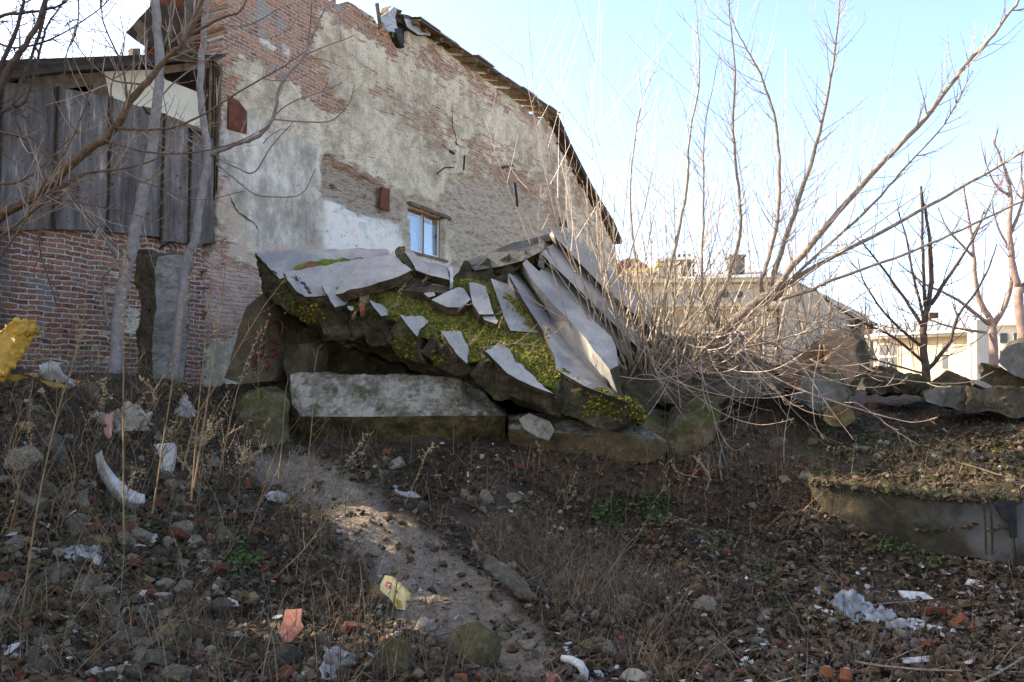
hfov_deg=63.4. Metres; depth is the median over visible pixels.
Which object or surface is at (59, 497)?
rubble stone
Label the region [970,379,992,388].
slab fragment
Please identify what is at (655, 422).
stone block
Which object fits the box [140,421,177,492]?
dry weed
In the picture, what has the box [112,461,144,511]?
dry weed
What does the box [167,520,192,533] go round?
rubble stone
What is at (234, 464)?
dry weed
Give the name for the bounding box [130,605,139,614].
rubble stone
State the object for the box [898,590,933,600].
white shard
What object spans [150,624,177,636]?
ochre stone
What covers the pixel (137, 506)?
rubble stone
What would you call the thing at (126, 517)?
rubble stone
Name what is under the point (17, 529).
ochre stone
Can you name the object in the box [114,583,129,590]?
rubble stone
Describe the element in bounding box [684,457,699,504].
dry weed
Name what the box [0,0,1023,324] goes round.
sky
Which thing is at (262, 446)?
dry weed
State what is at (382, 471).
rubble stone
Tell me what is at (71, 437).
rubble stone
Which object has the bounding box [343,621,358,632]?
brick piece
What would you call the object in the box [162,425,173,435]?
rubble stone
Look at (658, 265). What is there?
house
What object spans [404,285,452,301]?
stone
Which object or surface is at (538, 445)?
dry weed
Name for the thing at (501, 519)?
dry grass
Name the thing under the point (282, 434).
dry weed
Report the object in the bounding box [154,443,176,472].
porcelain piece
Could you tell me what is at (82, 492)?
rubble stone
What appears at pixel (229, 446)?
dry weed
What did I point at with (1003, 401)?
wall fragment
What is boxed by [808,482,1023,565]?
retaining slab
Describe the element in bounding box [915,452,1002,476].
fallen branch
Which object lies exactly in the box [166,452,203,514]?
dry weed
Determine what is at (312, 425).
dry weed
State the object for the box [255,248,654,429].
roof
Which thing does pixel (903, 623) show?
white foam
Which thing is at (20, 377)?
plastic strip
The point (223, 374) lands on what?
dry weed
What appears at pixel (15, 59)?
bare tree
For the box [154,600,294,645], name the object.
fallen branch
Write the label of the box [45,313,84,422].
dry weed
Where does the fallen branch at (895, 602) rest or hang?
on the ground at (454, 603)
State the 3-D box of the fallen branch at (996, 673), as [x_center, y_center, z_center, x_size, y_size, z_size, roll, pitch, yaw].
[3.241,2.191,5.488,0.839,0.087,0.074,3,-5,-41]
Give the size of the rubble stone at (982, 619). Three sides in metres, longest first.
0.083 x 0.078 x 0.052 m
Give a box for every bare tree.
[0,0,135,304]
[0,0,308,275]
[61,0,234,373]
[163,0,362,381]
[480,0,1023,463]
[787,176,1004,384]
[883,164,1023,365]
[957,119,1023,338]
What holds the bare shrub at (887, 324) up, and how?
on the ground at (454, 603)
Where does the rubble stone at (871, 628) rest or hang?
on the ground at (454, 603)
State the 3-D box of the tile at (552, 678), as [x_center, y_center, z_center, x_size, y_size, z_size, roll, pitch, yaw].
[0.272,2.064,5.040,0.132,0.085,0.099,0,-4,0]
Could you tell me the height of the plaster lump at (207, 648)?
0.084 m
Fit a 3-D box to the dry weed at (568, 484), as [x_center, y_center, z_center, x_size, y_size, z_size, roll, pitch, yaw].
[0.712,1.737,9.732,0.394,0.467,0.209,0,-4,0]
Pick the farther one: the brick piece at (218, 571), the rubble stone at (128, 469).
the rubble stone at (128, 469)
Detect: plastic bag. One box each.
[0,317,39,381]
[175,393,196,418]
[265,490,288,503]
[319,646,356,681]
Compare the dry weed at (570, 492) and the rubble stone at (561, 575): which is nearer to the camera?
the rubble stone at (561, 575)
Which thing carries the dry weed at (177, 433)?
on the ground at (454, 603)
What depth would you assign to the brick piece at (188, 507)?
7.70 m
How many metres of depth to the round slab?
13.01 m
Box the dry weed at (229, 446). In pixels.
[208,420,252,480]
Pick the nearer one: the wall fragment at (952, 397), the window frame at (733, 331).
the wall fragment at (952, 397)
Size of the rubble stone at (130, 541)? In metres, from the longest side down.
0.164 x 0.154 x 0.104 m
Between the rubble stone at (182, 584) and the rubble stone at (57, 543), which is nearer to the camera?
the rubble stone at (182, 584)
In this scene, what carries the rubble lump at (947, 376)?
on the wall fragment at (952, 397)
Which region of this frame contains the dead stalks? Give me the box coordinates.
[0,345,1023,681]
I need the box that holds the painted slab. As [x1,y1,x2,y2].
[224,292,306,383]
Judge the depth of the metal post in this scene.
11.71 m
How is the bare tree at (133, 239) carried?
on the ground at (454, 603)
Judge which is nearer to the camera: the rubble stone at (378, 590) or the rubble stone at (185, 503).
the rubble stone at (378, 590)
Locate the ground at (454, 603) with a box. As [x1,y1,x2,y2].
[0,367,1023,681]
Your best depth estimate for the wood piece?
7.92 m
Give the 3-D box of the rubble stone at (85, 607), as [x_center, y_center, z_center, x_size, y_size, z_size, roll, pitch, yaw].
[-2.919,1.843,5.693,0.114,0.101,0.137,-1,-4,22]
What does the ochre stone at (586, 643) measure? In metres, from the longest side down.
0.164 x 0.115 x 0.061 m
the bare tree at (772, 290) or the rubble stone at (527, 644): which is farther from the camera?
the bare tree at (772, 290)
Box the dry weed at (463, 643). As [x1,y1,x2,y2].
[456,615,476,665]
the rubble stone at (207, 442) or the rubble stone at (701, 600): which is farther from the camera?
the rubble stone at (207, 442)
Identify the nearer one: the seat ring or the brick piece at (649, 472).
the seat ring
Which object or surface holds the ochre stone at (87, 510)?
on the ground at (454, 603)
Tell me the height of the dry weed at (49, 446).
2.333 m
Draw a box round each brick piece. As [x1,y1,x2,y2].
[0,571,14,582]
[15,665,33,678]
[87,519,101,532]
[109,522,138,534]
[123,617,135,622]
[128,555,143,565]
[130,548,140,553]
[134,589,157,596]
[143,585,156,588]
[149,499,167,507]
[149,659,174,669]
[165,528,189,540]
[178,505,193,510]
[192,516,202,523]
[213,564,229,575]
[273,664,291,679]
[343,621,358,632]
[596,471,606,476]
[645,469,653,475]
[695,468,704,475]
[706,590,716,595]
[880,658,890,667]
[948,612,967,628]
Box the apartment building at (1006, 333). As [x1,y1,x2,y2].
[996,322,1016,369]
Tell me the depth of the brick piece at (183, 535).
7.05 m
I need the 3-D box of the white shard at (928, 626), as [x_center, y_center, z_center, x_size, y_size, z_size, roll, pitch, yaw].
[3.574,2.413,6.955,0.172,0.061,0.088,-1,-4,12]
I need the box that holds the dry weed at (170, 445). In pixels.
[151,431,186,462]
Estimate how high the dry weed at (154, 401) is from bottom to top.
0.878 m
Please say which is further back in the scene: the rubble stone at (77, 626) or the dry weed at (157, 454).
the dry weed at (157, 454)
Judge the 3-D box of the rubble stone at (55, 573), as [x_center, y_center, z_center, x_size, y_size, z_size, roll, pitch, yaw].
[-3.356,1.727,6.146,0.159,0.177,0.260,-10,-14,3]
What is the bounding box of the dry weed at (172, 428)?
[148,412,182,442]
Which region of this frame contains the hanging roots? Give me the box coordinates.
[653,423,788,480]
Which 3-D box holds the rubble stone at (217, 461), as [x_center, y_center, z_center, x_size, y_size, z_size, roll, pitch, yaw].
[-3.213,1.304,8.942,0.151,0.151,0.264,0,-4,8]
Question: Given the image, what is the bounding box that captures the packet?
[380,575,410,609]
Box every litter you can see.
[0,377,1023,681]
[0,391,1023,681]
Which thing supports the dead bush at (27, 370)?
on the ground at (454, 603)
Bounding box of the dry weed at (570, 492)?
[562,465,578,516]
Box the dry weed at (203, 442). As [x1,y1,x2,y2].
[193,392,228,517]
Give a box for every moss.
[284,294,646,421]
[345,278,556,391]
[808,476,1023,502]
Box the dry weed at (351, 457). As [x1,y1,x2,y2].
[324,431,373,513]
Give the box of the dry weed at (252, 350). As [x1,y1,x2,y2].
[219,327,261,469]
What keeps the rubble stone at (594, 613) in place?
on the ground at (454, 603)
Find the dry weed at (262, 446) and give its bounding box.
[236,443,266,489]
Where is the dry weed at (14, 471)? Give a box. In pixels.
[0,404,35,533]
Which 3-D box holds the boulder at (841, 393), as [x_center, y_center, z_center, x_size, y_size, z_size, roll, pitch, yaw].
[4.798,0.815,12.714,1.016,0.821,0.719,0,-4,0]
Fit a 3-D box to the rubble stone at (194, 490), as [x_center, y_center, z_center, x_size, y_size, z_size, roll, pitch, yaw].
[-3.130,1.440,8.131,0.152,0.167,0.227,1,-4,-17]
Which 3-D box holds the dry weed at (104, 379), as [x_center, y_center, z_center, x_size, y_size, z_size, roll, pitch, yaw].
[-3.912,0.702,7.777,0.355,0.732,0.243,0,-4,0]
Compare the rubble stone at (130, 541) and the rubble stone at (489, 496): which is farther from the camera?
the rubble stone at (489, 496)
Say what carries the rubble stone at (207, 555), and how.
on the ground at (454, 603)
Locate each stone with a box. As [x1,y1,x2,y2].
[0,475,9,482]
[0,587,10,592]
[0,592,18,607]
[4,535,26,546]
[6,526,22,536]
[9,489,26,500]
[13,640,24,648]
[15,421,35,432]
[15,609,35,617]
[22,536,30,544]
[22,655,64,674]
[24,496,49,510]
[25,651,41,662]
[26,547,40,559]
[31,404,44,412]
[32,588,41,594]
[35,562,59,580]
[35,634,54,646]
[37,480,57,493]
[40,433,67,460]
[42,623,51,628]
[46,541,64,548]
[50,561,72,583]
[52,547,62,557]
[56,484,77,501]
[60,530,78,539]
[60,647,75,654]
[62,534,84,546]
[63,434,73,441]
[65,496,89,507]
[67,514,91,533]
[67,621,80,630]
[69,584,94,596]
[71,574,101,588]
[74,652,83,658]
[75,488,88,498]
[75,601,93,612]
[76,479,89,488]
[80,507,96,512]
[88,535,111,544]
[94,584,117,598]
[99,602,120,617]
[107,647,118,655]
[108,617,122,631]
[110,627,149,645]
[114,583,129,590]
[117,531,135,546]
[119,427,130,436]
[119,515,136,521]
[121,465,149,475]
[122,664,146,679]
[126,553,137,559]
[128,503,139,508]
[129,645,145,661]
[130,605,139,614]
[132,637,159,646]
[135,574,155,583]
[136,610,157,626]
[137,604,146,613]
[145,648,175,665]
[149,628,160,644]
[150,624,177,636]
[152,471,166,481]
[153,431,162,441]
[155,577,174,588]
[157,606,173,615]
[160,663,191,681]
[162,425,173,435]
[162,536,174,547]
[164,479,181,490]
[164,641,175,650]
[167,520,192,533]
[169,618,180,625]
[171,494,185,505]
[171,675,183,680]
[173,558,188,568]
[174,579,192,592]
[175,569,186,577]
[175,623,197,639]
[183,501,194,508]
[186,480,200,495]
[187,535,205,547]
[193,437,208,445]
[195,548,210,559]
[195,641,204,651]
[210,455,222,467]
[211,514,226,520]
[212,597,233,613]
[213,524,235,540]
[214,507,224,514]
[244,596,257,605]
[246,655,260,661]
[248,592,259,599]
[251,635,260,642]
[263,633,281,644]
[292,539,309,551]
[344,463,355,469]
[359,295,368,306]
[364,614,373,619]
[366,584,387,599]
[379,469,389,475]
[387,272,446,292]
[398,519,406,525]
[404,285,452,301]
[416,500,429,509]
[427,586,436,593]
[461,489,468,496]
[475,552,537,602]
[479,489,493,502]
[498,631,510,639]
[506,492,522,503]
[507,561,517,569]
[517,639,540,650]
[548,572,567,584]
[559,217,567,227]
[561,611,573,621]
[562,539,571,548]
[583,638,592,654]
[589,609,599,615]
[602,639,617,657]
[617,594,640,607]
[646,618,655,627]
[692,595,715,612]
[696,636,710,647]
[702,643,728,660]
[716,463,722,470]
[769,436,788,449]
[779,475,792,483]
[798,470,813,479]
[807,438,817,445]
[819,585,829,593]
[828,629,836,634]
[855,445,868,452]
[867,625,878,632]
[874,453,881,459]
[892,628,911,640]
[910,637,920,648]
[921,616,930,620]
[930,451,942,457]
[975,619,983,629]
[978,559,986,565]
[980,617,987,625]
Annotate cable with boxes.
[159,241,181,250]
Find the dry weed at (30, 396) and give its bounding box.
[24,323,54,437]
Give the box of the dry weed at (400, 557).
[387,520,422,617]
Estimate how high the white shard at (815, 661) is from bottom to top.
0.088 m
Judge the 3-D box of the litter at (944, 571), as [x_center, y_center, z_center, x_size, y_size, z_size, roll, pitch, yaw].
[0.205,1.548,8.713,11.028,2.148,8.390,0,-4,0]
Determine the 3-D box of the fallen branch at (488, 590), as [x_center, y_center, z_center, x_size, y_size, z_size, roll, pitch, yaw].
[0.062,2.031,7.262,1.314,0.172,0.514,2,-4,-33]
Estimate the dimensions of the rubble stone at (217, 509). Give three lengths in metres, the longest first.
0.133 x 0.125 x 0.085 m
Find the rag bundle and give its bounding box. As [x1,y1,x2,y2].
[89,401,153,433]
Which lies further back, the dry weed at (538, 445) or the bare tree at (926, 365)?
the bare tree at (926, 365)
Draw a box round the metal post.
[449,267,452,288]
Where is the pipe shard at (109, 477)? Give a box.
[95,450,144,505]
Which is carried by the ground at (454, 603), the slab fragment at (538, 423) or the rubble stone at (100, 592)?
the rubble stone at (100, 592)
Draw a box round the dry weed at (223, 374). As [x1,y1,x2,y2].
[182,278,288,469]
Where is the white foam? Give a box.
[885,618,924,633]
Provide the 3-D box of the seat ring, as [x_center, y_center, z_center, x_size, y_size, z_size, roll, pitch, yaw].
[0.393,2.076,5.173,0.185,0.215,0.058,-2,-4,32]
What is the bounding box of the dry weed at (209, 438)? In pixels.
[189,415,215,463]
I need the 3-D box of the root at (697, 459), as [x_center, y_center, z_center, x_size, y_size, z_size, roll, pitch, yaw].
[2.396,1.649,10.420,0.122,0.428,0.330,1,-4,-20]
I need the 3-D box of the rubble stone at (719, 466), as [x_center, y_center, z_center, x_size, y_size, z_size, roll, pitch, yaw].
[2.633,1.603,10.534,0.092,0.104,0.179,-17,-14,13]
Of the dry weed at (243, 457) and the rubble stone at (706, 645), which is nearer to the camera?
the rubble stone at (706, 645)
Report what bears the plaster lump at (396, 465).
on the ground at (454, 603)
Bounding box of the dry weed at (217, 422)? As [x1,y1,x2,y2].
[172,416,223,470]
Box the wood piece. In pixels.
[472,540,479,550]
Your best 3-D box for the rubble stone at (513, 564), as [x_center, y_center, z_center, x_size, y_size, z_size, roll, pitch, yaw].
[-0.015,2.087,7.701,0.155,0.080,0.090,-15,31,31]
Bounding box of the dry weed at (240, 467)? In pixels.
[226,418,270,529]
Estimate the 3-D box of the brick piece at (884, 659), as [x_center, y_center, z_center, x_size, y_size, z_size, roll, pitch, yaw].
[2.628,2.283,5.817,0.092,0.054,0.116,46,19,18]
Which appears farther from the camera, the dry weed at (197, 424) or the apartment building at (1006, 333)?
the apartment building at (1006, 333)
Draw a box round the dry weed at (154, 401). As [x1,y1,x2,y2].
[141,359,165,438]
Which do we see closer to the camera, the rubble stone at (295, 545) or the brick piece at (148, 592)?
the brick piece at (148, 592)
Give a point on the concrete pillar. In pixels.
(158, 291)
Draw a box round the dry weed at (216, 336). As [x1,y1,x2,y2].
[177,259,230,487]
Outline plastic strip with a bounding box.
[7,375,67,387]
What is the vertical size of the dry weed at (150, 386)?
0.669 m
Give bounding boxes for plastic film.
[829,589,897,624]
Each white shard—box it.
[800,654,820,665]
[813,604,828,612]
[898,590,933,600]
[901,656,930,662]
[926,624,942,629]
[964,579,979,585]
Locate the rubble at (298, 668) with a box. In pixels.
[0,378,1023,681]
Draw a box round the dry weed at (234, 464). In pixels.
[223,439,250,488]
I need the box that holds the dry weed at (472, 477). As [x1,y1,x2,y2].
[466,462,477,491]
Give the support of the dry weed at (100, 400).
on the ground at (454, 603)
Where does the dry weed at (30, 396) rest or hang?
on the ground at (454, 603)
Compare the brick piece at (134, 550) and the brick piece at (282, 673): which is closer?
the brick piece at (282, 673)
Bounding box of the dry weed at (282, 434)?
[278,381,302,478]
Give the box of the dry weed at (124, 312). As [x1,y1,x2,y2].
[92,251,148,543]
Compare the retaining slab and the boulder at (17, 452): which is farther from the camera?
the retaining slab
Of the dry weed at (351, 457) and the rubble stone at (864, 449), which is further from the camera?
the rubble stone at (864, 449)
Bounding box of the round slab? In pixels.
[998,338,1023,378]
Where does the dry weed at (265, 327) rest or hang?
on the ground at (454, 603)
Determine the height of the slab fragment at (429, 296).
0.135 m
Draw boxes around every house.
[615,254,696,277]
[621,254,867,365]
[850,319,876,389]
[865,312,988,380]
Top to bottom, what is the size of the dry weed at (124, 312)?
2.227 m
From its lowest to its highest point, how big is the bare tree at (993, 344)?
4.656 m
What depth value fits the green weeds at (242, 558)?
9.03 m
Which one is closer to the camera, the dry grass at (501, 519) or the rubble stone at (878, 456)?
the dry grass at (501, 519)
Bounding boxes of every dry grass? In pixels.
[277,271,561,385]
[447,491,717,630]
[717,400,1023,482]
[797,468,1022,514]
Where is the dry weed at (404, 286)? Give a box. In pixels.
[398,273,412,293]
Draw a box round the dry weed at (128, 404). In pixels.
[114,380,142,435]
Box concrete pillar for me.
[134,252,192,382]
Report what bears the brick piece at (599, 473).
on the ground at (454, 603)
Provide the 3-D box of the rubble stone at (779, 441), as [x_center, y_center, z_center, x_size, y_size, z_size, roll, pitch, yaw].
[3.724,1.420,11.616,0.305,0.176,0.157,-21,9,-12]
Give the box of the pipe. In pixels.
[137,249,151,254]
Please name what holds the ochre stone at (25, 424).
on the ground at (454, 603)
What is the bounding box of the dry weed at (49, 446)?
[22,305,89,609]
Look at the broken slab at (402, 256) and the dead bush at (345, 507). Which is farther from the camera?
the broken slab at (402, 256)
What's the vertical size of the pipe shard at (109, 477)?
0.539 m
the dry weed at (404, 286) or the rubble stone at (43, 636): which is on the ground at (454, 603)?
the rubble stone at (43, 636)
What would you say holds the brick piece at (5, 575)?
on the ground at (454, 603)
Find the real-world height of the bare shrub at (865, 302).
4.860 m
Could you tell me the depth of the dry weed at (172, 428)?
8.25 m
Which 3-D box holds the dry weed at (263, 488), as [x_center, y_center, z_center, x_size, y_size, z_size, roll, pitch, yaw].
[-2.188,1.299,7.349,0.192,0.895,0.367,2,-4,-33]
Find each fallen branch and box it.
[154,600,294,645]
[427,487,553,574]
[439,560,560,591]
[766,631,940,681]
[811,647,1023,672]
[873,600,915,604]
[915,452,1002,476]
[974,656,1023,681]
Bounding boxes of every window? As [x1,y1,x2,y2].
[407,208,439,256]
[878,343,896,368]
[942,343,947,368]
[1000,333,1006,342]
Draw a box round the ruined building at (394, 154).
[127,0,621,386]
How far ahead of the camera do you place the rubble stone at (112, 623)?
5.48 m
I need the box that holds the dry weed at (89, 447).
[81,427,104,475]
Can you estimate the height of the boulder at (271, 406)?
0.768 m
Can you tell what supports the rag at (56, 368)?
on the ground at (454, 603)
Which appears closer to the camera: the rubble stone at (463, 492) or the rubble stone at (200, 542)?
the rubble stone at (200, 542)
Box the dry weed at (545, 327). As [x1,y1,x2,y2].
[543,319,563,338]
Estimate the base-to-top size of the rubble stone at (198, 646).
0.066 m
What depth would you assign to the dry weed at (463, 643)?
5.11 m
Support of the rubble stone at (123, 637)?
on the ground at (454, 603)
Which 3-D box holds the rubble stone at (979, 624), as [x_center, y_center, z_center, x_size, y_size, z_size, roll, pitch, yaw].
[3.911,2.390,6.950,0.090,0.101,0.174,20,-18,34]
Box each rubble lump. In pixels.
[769,363,793,397]
[863,365,929,396]
[930,369,971,389]
[977,362,1023,385]
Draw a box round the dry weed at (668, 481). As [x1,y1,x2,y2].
[660,462,670,508]
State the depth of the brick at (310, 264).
11.85 m
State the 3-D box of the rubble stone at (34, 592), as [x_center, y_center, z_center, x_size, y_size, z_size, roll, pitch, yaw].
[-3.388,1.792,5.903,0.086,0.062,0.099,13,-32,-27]
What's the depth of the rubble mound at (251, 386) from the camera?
12.64 m
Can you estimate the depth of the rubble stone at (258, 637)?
5.52 m
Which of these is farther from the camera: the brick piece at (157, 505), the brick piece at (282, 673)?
the brick piece at (157, 505)
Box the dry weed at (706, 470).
[698,454,713,494]
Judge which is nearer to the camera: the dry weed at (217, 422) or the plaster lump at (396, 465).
the dry weed at (217, 422)
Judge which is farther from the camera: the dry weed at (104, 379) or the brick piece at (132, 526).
the dry weed at (104, 379)
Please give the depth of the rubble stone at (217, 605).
6.06 m
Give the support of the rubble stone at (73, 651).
on the ground at (454, 603)
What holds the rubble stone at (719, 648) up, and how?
on the ground at (454, 603)
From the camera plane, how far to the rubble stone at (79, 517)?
6.79 m
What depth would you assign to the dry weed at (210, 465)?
7.99 m
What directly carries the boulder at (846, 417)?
on the ground at (454, 603)
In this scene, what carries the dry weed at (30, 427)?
on the ground at (454, 603)
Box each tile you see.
[279,609,303,643]
[546,672,562,681]
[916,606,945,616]
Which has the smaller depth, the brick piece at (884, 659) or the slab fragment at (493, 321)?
the brick piece at (884, 659)
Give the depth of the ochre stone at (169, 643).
5.20 m
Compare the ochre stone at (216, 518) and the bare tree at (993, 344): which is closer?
the ochre stone at (216, 518)
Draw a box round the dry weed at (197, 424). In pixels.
[178,243,219,500]
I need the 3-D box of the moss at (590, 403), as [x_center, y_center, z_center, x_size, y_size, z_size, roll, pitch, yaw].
[-1.011,-0.120,11.326,5.769,2.453,1.227,-1,-4,19]
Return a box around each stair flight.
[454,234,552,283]
[538,226,652,360]
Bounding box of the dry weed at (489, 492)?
[484,470,504,513]
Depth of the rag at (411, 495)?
9.38 m
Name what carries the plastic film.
on the ground at (454, 603)
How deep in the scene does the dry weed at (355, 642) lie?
5.11 m
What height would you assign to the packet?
0.265 m
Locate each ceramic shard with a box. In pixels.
[4,642,19,655]
[228,598,238,606]
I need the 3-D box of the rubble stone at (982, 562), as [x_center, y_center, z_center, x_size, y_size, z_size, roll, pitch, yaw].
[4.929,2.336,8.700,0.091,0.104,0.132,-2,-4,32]
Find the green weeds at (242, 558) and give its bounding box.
[222,481,951,609]
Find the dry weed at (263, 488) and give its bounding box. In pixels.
[248,438,281,535]
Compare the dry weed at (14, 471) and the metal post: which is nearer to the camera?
the dry weed at (14, 471)
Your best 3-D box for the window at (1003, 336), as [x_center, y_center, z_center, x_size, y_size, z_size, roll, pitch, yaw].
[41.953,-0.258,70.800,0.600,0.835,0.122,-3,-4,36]
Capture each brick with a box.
[300,261,315,269]
[359,303,365,315]
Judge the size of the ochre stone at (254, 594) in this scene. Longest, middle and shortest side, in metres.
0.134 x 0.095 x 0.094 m
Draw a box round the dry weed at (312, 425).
[304,344,334,491]
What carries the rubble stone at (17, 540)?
on the ground at (454, 603)
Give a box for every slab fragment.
[283,342,328,384]
[424,292,435,300]
[431,287,470,314]
[469,282,493,322]
[482,316,497,328]
[518,412,554,439]
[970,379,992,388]
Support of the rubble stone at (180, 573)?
on the ground at (454, 603)
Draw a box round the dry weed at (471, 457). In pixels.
[450,434,480,479]
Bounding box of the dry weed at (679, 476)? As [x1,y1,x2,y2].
[670,458,697,498]
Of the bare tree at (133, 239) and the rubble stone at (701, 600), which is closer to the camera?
the rubble stone at (701, 600)
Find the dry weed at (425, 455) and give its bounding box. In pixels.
[404,442,438,504]
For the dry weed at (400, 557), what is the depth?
5.75 m
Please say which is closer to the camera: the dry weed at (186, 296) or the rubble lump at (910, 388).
the dry weed at (186, 296)
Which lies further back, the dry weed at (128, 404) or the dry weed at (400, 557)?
the dry weed at (128, 404)
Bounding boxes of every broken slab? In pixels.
[395,246,419,277]
[405,248,453,288]
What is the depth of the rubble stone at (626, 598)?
6.94 m
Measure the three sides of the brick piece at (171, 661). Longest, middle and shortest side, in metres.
0.156 x 0.111 x 0.073 m
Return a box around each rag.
[38,360,75,388]
[58,544,102,565]
[103,413,114,438]
[393,489,420,497]
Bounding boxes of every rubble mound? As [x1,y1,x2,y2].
[238,325,672,397]
[619,334,785,410]
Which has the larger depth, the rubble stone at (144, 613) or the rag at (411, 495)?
the rag at (411, 495)
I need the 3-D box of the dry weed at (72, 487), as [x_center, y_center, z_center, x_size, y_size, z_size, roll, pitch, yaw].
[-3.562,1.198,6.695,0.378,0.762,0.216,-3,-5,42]
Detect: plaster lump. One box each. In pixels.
[150,592,170,599]
[204,645,214,651]
[389,456,405,470]
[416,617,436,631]
[751,637,761,642]
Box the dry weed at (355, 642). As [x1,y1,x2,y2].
[353,609,377,654]
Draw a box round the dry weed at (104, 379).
[80,377,112,449]
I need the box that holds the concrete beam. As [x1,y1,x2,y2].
[289,372,506,443]
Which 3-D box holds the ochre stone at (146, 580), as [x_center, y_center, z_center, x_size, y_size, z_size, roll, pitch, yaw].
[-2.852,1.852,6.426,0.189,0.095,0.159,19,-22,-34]
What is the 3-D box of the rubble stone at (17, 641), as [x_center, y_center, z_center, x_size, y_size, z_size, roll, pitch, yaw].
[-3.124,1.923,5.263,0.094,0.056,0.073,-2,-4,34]
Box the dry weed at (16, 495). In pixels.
[0,447,47,535]
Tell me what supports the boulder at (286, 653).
on the ground at (454, 603)
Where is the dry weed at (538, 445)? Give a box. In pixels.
[527,426,543,476]
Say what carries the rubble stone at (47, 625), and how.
on the ground at (454, 603)
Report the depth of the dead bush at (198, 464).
8.07 m
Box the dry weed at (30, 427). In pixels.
[5,421,38,490]
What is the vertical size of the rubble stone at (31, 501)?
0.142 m
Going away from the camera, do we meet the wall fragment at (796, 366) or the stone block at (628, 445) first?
the stone block at (628, 445)
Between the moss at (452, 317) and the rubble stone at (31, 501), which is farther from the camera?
the moss at (452, 317)
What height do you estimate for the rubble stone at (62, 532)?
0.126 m
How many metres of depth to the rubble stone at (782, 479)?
10.54 m
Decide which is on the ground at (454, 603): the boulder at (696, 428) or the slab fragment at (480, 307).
the boulder at (696, 428)
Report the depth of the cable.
11.69 m
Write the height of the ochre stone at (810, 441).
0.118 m
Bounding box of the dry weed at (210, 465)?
[196,449,213,495]
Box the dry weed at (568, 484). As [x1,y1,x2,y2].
[556,472,588,502]
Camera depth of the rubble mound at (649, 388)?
12.47 m
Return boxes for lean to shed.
[0,53,225,386]
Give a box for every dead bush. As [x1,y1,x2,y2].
[0,391,165,541]
[1,340,85,432]
[35,322,149,423]
[118,387,294,514]
[124,347,212,429]
[149,342,295,459]
[204,410,389,519]
[238,437,456,561]
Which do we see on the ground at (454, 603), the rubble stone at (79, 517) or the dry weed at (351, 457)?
the dry weed at (351, 457)
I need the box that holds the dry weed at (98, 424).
[82,367,110,471]
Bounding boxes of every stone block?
[302,326,423,374]
[506,413,666,464]
[630,396,664,435]
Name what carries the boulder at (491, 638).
on the ground at (454, 603)
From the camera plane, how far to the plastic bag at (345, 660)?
5.07 m
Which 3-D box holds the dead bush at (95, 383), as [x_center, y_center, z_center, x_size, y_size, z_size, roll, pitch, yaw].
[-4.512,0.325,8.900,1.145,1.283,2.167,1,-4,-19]
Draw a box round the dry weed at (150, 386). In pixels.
[137,374,163,437]
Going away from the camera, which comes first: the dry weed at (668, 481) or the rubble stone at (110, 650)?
the rubble stone at (110, 650)
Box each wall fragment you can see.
[779,338,825,391]
[821,330,870,395]
[920,384,966,411]
[964,385,1023,417]
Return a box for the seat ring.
[560,655,588,680]
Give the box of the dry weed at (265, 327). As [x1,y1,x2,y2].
[252,313,270,406]
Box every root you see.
[671,464,697,477]
[693,454,710,490]
[719,437,723,479]
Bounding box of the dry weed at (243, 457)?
[226,441,252,490]
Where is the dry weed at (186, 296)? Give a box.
[152,276,191,513]
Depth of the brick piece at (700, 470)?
10.38 m
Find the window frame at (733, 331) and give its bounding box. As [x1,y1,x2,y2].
[729,331,745,349]
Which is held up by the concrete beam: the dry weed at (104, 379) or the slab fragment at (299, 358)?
the slab fragment at (299, 358)
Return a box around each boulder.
[4,445,43,470]
[228,386,290,446]
[276,645,303,664]
[375,637,415,673]
[446,621,501,667]
[664,396,722,456]
[799,368,851,415]
[819,403,855,426]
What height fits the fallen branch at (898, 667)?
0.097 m
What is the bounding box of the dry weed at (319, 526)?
[278,485,349,574]
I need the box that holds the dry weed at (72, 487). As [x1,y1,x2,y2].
[53,443,93,530]
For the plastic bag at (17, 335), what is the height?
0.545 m
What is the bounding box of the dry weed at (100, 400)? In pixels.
[82,368,116,428]
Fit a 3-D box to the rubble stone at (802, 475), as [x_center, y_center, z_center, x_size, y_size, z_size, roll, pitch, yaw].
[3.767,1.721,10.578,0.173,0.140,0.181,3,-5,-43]
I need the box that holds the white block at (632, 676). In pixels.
[619,668,652,681]
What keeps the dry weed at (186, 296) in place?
on the ground at (454, 603)
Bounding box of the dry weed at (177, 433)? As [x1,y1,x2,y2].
[161,397,197,473]
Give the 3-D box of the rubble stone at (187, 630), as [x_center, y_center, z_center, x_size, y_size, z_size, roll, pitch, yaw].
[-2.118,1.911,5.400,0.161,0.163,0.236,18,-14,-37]
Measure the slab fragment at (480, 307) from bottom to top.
0.622 m
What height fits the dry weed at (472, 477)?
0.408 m
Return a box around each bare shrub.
[482,0,906,377]
[505,138,750,377]
[507,164,702,373]
[586,0,784,376]
[742,207,882,349]
[825,220,919,369]
[855,280,897,351]
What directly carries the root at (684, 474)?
on the ground at (454, 603)

